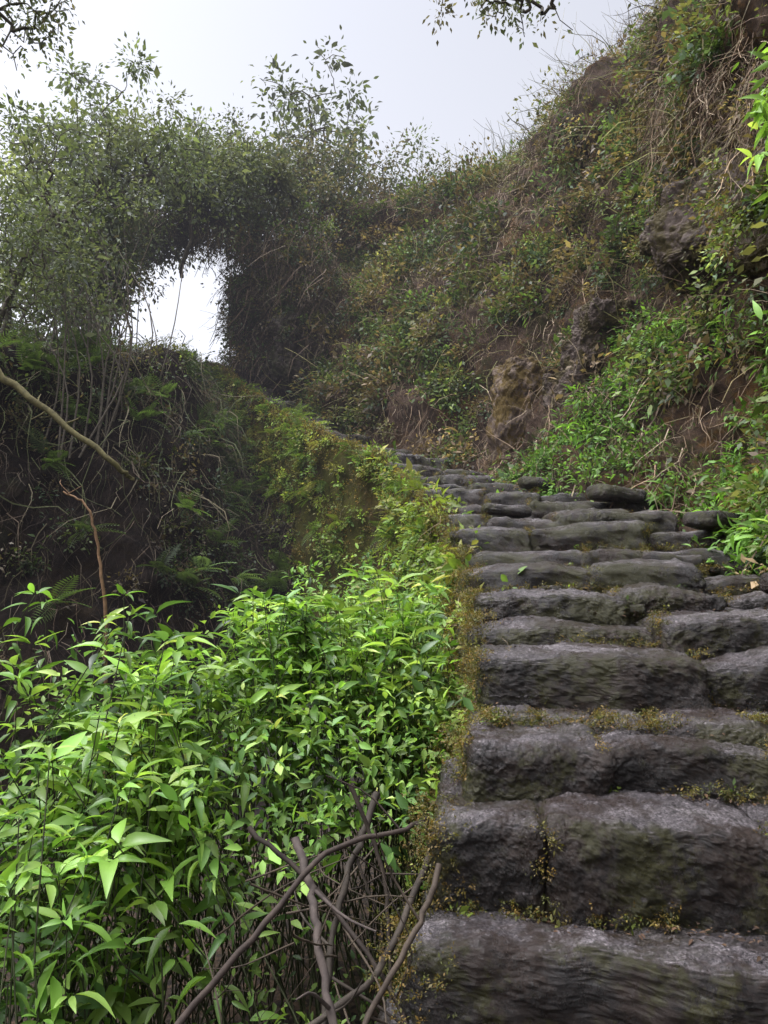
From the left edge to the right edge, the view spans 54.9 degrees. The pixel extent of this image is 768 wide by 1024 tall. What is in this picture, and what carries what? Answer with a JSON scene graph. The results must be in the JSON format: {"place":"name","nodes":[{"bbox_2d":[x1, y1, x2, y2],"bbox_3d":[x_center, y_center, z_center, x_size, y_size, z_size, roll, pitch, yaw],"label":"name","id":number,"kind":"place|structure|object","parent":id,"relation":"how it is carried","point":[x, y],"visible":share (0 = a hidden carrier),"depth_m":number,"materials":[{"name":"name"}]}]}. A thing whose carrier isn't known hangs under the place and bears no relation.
{"place":"outdoors","nodes":[
{"label":"outdoors","id":0,"kind":"place"},
{"bbox_2d":[0,343,300,925],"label":"earth bank","id":1,"kind":"structure","parent":0,"point":[87,568],"depth_m":8.38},
{"bbox_2d":[0,0,84,78],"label":"tree","id":2,"kind":"object","parent":1,"relation":"on","point":[41,22],"visible":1,"depth_m":6.80,"materials":[{"name":"green plant"}]},
{"bbox_2d":[0,161,131,366],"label":"tree","id":3,"kind":"object","parent":1,"relation":"on","point":[63,269],"visible":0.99,"depth_m":8.33,"materials":[{"name":"green plant"}]},
{"bbox_2d":[0,369,134,480],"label":"mossy branch","id":4,"kind":"object","parent":1,"relation":"on","point":[32,400],"visible":1,"depth_m":7.16,"materials":[{"name":"brown plant"}]},
{"bbox_2d":[0,101,161,343],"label":"tree","id":5,"kind":"object","parent":1,"relation":"on","point":[13,140],"visible":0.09,"depth_m":13.57,"materials":[{"name":"green plant"}]},
{"bbox_2d":[0,56,164,352],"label":"tree","id":6,"kind":"object","parent":1,"relation":"on","point":[92,171],"visible":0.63,"depth_m":9.62,"materials":[{"name":"green plant"}]},
{"bbox_2d":[2,212,183,458],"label":"bare saplings","id":7,"kind":"object","parent":1,"relation":"on","point":[101,419],"visible":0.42,"depth_m":9.23,"materials":[{"name":"brown plant"}]},
{"bbox_2d":[21,148,176,345],"bbox_3d":[-5.041,-4.501,12.846,2.706,4.139,2.368,-3,-9,22],"label":"tree","id":8,"kind":"object","parent":1,"relation":"on","point":[131,267],"visible":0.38,"depth_m":12.55,"materials":[{"name":"green plant"}]},
{"bbox_2d":[49,235,150,341],"bbox_3d":[-5.922,-4.492,14.914,2.144,3.608,2.341,7,-11,-43],"label":"tree","id":9,"kind":"object","parent":1,"relation":"on","point":[113,315],"visible":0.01,"depth_m":14.89,"materials":[{"name":"green plant"}]},
{"bbox_2d":[0,31,257,345],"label":"tree","id":10,"kind":"object","parent":1,"relation":"on","point":[129,145],"visible":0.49,"depth_m":12.55,"materials":[{"name":"green plant"}]},
{"bbox_2d":[0,317,314,917],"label":"bank ferns and shrubs","id":11,"kind":"object","parent":1,"relation":"on","point":[277,580],"visible":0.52,"depth_m":9.25,"materials":[{"name":"green plant"}]},
{"bbox_2d":[0,290,315,954],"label":"bank hanging vines","id":12,"kind":"object","parent":1,"relation":"on","point":[172,444],"visible":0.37,"depth_m":9.09,"materials":[{"name":"brown plant"}]},
{"bbox_2d":[0,704,405,1023],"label":"ground","id":13,"kind":"structure","parent":0,"point":[352,1008],"depth_m":4.17,"materials":[{"name":"soil"}]},
{"bbox_2d":[60,480,107,776],"bbox_3d":[-2.011,0.822,4.896,0.458,2.137,0.165,0,-8,0],"label":"bent sapling","id":14,"kind":"object","parent":13,"relation":"on","point":[100,571],"visible":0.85,"depth_m":4.98,"materials":[{"name":"brown plant"}]},
{"bbox_2d":[0,543,473,1023],"bbox_3d":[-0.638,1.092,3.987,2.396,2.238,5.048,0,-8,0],"label":"undergrowth","id":15,"kind":"object","parent":13,"relation":"on","point":[302,783],"visible":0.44,"depth_m":2.89,"materials":[{"name":"green plant"}]},
{"bbox_2d":[199,890,253,1023],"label":"dead twig","id":16,"kind":"object","parent":15,"relation":"on","point":[220,1014],"visible":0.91,"depth_m":2.01,"materials":[{"name":"brown wood"}]},
{"bbox_2d":[211,964,254,999],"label":"dead twig","id":17,"kind":"object","parent":15,"relation":"on","point":[213,972],"visible":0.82,"depth_m":2.19,"materials":[{"name":"brown wood"}]},
{"bbox_2d":[199,922,293,969],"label":"dead twig","id":18,"kind":"object","parent":15,"relation":"on","point":[273,952],"visible":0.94,"depth_m":2.27,"materials":[{"name":"brown wood"}]},
{"bbox_2d":[215,785,363,936],"bbox_3d":[-0.297,1.087,2.290,0.469,0.484,0.153,0,-8,0],"label":"dead twig","id":19,"kind":"object","parent":15,"relation":"on","point":[244,913],"visible":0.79,"depth_m":2.24,"materials":[{"name":"brown wood"}]},
{"bbox_2d":[231,840,380,906],"bbox_3d":[-0.239,1.139,2.306,0.494,0.169,0.063,2,-8,-15],"label":"dead twig","id":20,"kind":"object","parent":19,"relation":"on","point":[355,869],"visible":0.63,"depth_m":2.30,"materials":[{"name":"brown wood"}]},
{"bbox_2d":[245,795,376,881],"bbox_3d":[-0.222,1.060,2.424,0.443,0.283,0.111,2,-8,-16],"label":"dead twig","id":21,"kind":"object","parent":15,"relation":"on","point":[267,873],"visible":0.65,"depth_m":2.40,"materials":[{"name":"brown wood"}]},
{"bbox_2d":[203,359,512,1016],"bbox_3d":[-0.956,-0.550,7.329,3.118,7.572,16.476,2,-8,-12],"label":"retaining wall","id":22,"kind":"structure","parent":13,"relation":"on","point":[349,500],"depth_m":9.91,"materials":[{"name":"green plant"}]},
{"bbox_2d":[301,940,349,1023],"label":"dead twig","id":23,"kind":"object","parent":22,"relation":"on","point":[339,997],"visible":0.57,"depth_m":2.09,"materials":[{"name":"brown wood"}]},
{"bbox_2d":[202,358,767,1023],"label":"wall plants","id":24,"kind":"object","parent":13,"relation":"on","point":[414,536],"depth_m":5.42,"materials":[{"name":"green plant"}]},
{"bbox_2d":[0,0,664,362],"label":"sky","id":25,"kind":"structure","parent":0,"point":[206,48],"materials":[{"name":"white"}]},
{"bbox_2d":[253,0,767,567],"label":"hillside","id":26,"kind":"structure","parent":0,"point":[681,410],"depth_m":9.65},
{"bbox_2d":[86,124,354,288],"bbox_3d":[-3.735,-5.936,16.025,6.386,4.718,3.376,0,-8,0],"label":"mossy tree","id":27,"kind":"object","parent":26,"relation":"on","point":[284,178],"visible":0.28,"depth_m":15.76,"materials":[{"name":"green plant"}]},
{"bbox_2d":[106,107,280,277],"bbox_3d":[-3.697,-6.310,14.558,3.352,3.329,3.098,0,-8,0],"label":"tree","id":28,"kind":"object","parent":27,"relation":"on","point":[257,171],"visible":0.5,"depth_m":14.41,"materials":[{"name":"green plant"}]},
{"bbox_2d":[118,199,351,399],"bbox_3d":[-2.807,-3.954,15.230,5.618,4.941,3.323,-4,-9,26],"label":"hanging moss","id":29,"kind":"object","parent":27,"relation":"hanging from","point":[218,241],"visible":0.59,"depth_m":14.48,"materials":[{"name":"green plant"}]},
{"bbox_2d":[224,274,265,360],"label":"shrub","id":30,"kind":"object","parent":26,"relation":"on","point":[231,312],"visible":0.1,"depth_m":15.29,"materials":[{"name":"green plant"}]},
{"bbox_2d":[157,94,355,234],"bbox_3d":[-3.179,-7.665,17.313,5.147,3.379,3.298,0,-8,0],"label":"tree","id":31,"kind":"object","parent":26,"relation":"on","point":[300,153],"visible":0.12,"depth_m":16.67,"materials":[{"name":"green plant"}]},
{"bbox_2d":[201,194,343,374],"bbox_3d":[-2.043,-4.229,14.500,3.440,3.294,1.740,-4,-9,29],"label":"creeper","id":32,"kind":"object","parent":26,"relation":"on","point":[282,299],"visible":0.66,"depth_m":14.30,"materials":[{"name":"green plant"}]},
{"bbox_2d":[240,25,381,214],"bbox_3d":[-1.677,-8.794,18.441,3.686,5.755,3.842,0,-8,0],"label":"tree","id":33,"kind":"object","parent":26,"relation":"on","point":[298,113],"visible":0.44,"depth_m":18.17,"materials":[{"name":"green plant"}]},
{"bbox_2d":[275,122,475,239],"bbox_3d":[-0.210,-7.310,17.101,4.720,3.086,3.283,0,-8,0],"label":"tree","id":34,"kind":"object","parent":26,"relation":"on","point":[384,168],"visible":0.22,"depth_m":16.71,"materials":[{"name":"green plant"}]},
{"bbox_2d":[198,0,767,575],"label":"dry hanging vines","id":35,"kind":"object","parent":26,"relation":"on","point":[654,124],"visible":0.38,"depth_m":9.02,"materials":[{"name":"brown plant"}]},
{"bbox_2d":[212,0,767,588],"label":"hillside shrubs","id":36,"kind":"object","parent":26,"relation":"on","point":[740,504],"visible":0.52,"depth_m":9.15,"materials":[{"name":"green plant"}]},
{"bbox_2d":[422,0,573,49],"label":"tree","id":37,"kind":"object","parent":26,"relation":"on","point":[515,7],"visible":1,"depth_m":8.00,"materials":[{"name":"green plant"}]},
{"bbox_2d":[541,367,592,409],"bbox_3d":[2.193,-1.385,8.625,0.547,0.559,0.608,6,-10,-36],"label":"boulder","id":38,"kind":"object","parent":26,"relation":"on","point":[562,376],"visible":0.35,"depth_m":8.46,"materials":[{"name":"grey stone"}]},
{"bbox_2d":[560,326,622,375],"bbox_3d":[2.424,-1.799,8.551,0.615,0.571,0.716,2,-8,-16],"label":"boulder","id":39,"kind":"object","parent":26,"relation":"on","point":[581,343],"visible":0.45,"depth_m":8.28,"materials":[{"name":"grey stone"}]},
{"bbox_2d":[571,297,640,336],"bbox_3d":[2.531,-2.190,8.469,0.671,0.416,0.689,1,-8,-8],"label":"boulder","id":40,"kind":"object","parent":39,"relation":"on","point":[593,317],"visible":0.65,"depth_m":8.18,"materials":[{"name":"grey stone"}]},
{"bbox_2d":[639,121,732,259],"bbox_3d":[3.166,-3.122,7.344,0.968,1.299,1.421,1,-8,-8],"label":"rock outcrop","id":41,"kind":"object","parent":26,"relation":"on","point":[645,246],"visible":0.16,"depth_m":7.61,"materials":[{"name":"grey stone"}]},
{"bbox_2d":[648,137,767,297],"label":"rock outcrop","id":42,"kind":"object","parent":26,"relation":"on","point":[668,235],"visible":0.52,"depth_m":6.72,"materials":[{"name":"grey stone"}]},
{"bbox_2d":[721,207,767,279],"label":"rock outcrop","id":43,"kind":"object","parent":26,"relation":"on","point":[760,242],"visible":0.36,"depth_m":5.77,"materials":[{"name":"grey stone"}]},
{"bbox_2d":[729,41,767,218],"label":"bamboo sprays","id":44,"kind":"object","parent":26,"relation":"on","point":[760,112],"visible":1,"depth_m":4.73,"materials":[{"name":"green plant"}]},
{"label":"path","id":45,"kind":"structure","parent":0,"visible":0},
{"bbox_2d":[261,311,337,399],"bbox_3d":[-1.627,-2.953,14.357,1.487,1.806,1.520,3,-8,-20],"label":"dark rock","id":46,"kind":"object","parent":45,"relation":"on","point":[277,368],"visible":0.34,"depth_m":13.74,"materials":[{"name":"grey stone"}]},
{"bbox_2d":[216,366,767,1023],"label":"stone staircase","id":47,"kind":"structure","parent":45,"relation":"on","point":[640,840],"depth_m":2.30,"materials":[{"name":"stone"}]},
{"bbox_2d":[247,825,412,1023],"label":"fallen branch","id":48,"kind":"object","parent":47,"relation":"on","point":[295,868],"visible":0.71,"depth_m":1.96,"materials":[{"name":"brown wood"}]},
{"bbox_2d":[342,887,386,1021],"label":"dead twig","id":49,"kind":"object","parent":48,"relation":"on","point":[364,959],"visible":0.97,"depth_m":1.84,"materials":[{"name":"brown wood"}]},
{"bbox_2d":[291,836,375,1023],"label":"fallen branch","id":50,"kind":"object","parent":47,"relation":"on","point":[326,1001],"visible":0.94,"depth_m":1.78,"materials":[{"name":"brown wood"}]},
{"bbox_2d":[259,871,347,1023],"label":"dead twig","id":51,"kind":"object","parent":50,"relation":"on","point":[331,955],"visible":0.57,"depth_m":1.84,"materials":[{"name":"brown wood"}]},
{"bbox_2d":[292,885,343,945],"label":"dead twig","id":52,"kind":"object","parent":50,"relation":"on","point":[301,939],"visible":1,"depth_m":1.72,"materials":[{"name":"brown wood"}]},
{"bbox_2d":[294,791,401,1023],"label":"fallen branch","id":53,"kind":"object","parent":47,"relation":"on","point":[357,850],"visible":0.69,"depth_m":2.07,"materials":[{"name":"brown wood"}]},
{"bbox_2d":[241,863,384,916],"bbox_3d":[-0.197,1.103,2.162,0.424,0.145,0.098,-2,-8,11],"label":"dead twig","id":54,"kind":"object","parent":53,"relation":"on","point":[326,876],"visible":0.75,"depth_m":2.16,"materials":[{"name":"brown wood"}]},
{"bbox_2d":[250,883,391,937],"bbox_3d":[-0.141,1.147,2.124,0.499,0.240,0.134,8,-11,-43],"label":"dead twig","id":55,"kind":"object","parent":53,"relation":"on","point":[278,895],"visible":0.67,"depth_m":2.07,"materials":[{"name":"brown wood"}]},
{"bbox_2d":[286,895,424,921],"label":"dead twig","id":56,"kind":"object","parent":53,"relation":"on","point":[307,909],"visible":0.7,"depth_m":2.07,"materials":[{"name":"brown wood"}]},
{"bbox_2d":[320,783,417,1000],"bbox_3d":[0.043,1.046,2.064,0.423,0.509,0.188,-1,-8,9],"label":"fallen branch","id":57,"kind":"object","parent":47,"relation":"on","point":[365,821],"visible":0.77,"depth_m":2.13,"materials":[{"name":"brown wood"}]},
{"bbox_2d":[347,869,426,946],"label":"dead twig","id":58,"kind":"object","parent":57,"relation":"on","point":[396,899],"visible":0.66,"depth_m":2.02,"materials":[{"name":"brown wood"}]},
{"bbox_2d":[308,851,430,1023],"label":"fallen branch","id":59,"kind":"object","parent":47,"relation":"on","point":[344,1001],"visible":0.83,"depth_m":1.87,"materials":[{"name":"brown wood"}]},
{"bbox_2d":[174,775,429,1023],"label":"fallen branch","id":60,"kind":"object","parent":59,"relation":"on","point":[217,978],"visible":0.9,"depth_m":1.82,"materials":[{"name":"brown wood"}]},
{"bbox_2d":[362,831,441,1023],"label":"fallen branch","id":61,"kind":"object","parent":47,"relation":"on","point":[368,1016],"visible":1,"depth_m":1.71,"materials":[{"name":"brown wood"}]},
{"bbox_2d":[412,483,759,935],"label":"step weeds","id":62,"kind":"object","parent":47,"relation":"on","point":[463,909],"visible":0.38,"depth_m":2.29,"materials":[{"name":"green plant"}]},
{"bbox_2d":[444,531,766,961],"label":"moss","id":63,"kind":"object","parent":47,"relation":"on","point":[759,958],"visible":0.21,"depth_m":2.28,"materials":[{"name":"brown plant"}]},
{"bbox_2d":[486,356,553,474],"bbox_3d":[1.718,-1.124,9.289,0.858,1.638,0.776,0,-8,0],"label":"mossy boulder","id":64,"kind":"object","parent":45,"relation":"on","point":[510,374],"visible":0.46,"depth_m":9.02,"materials":[{"name":"stone"}]}
]}

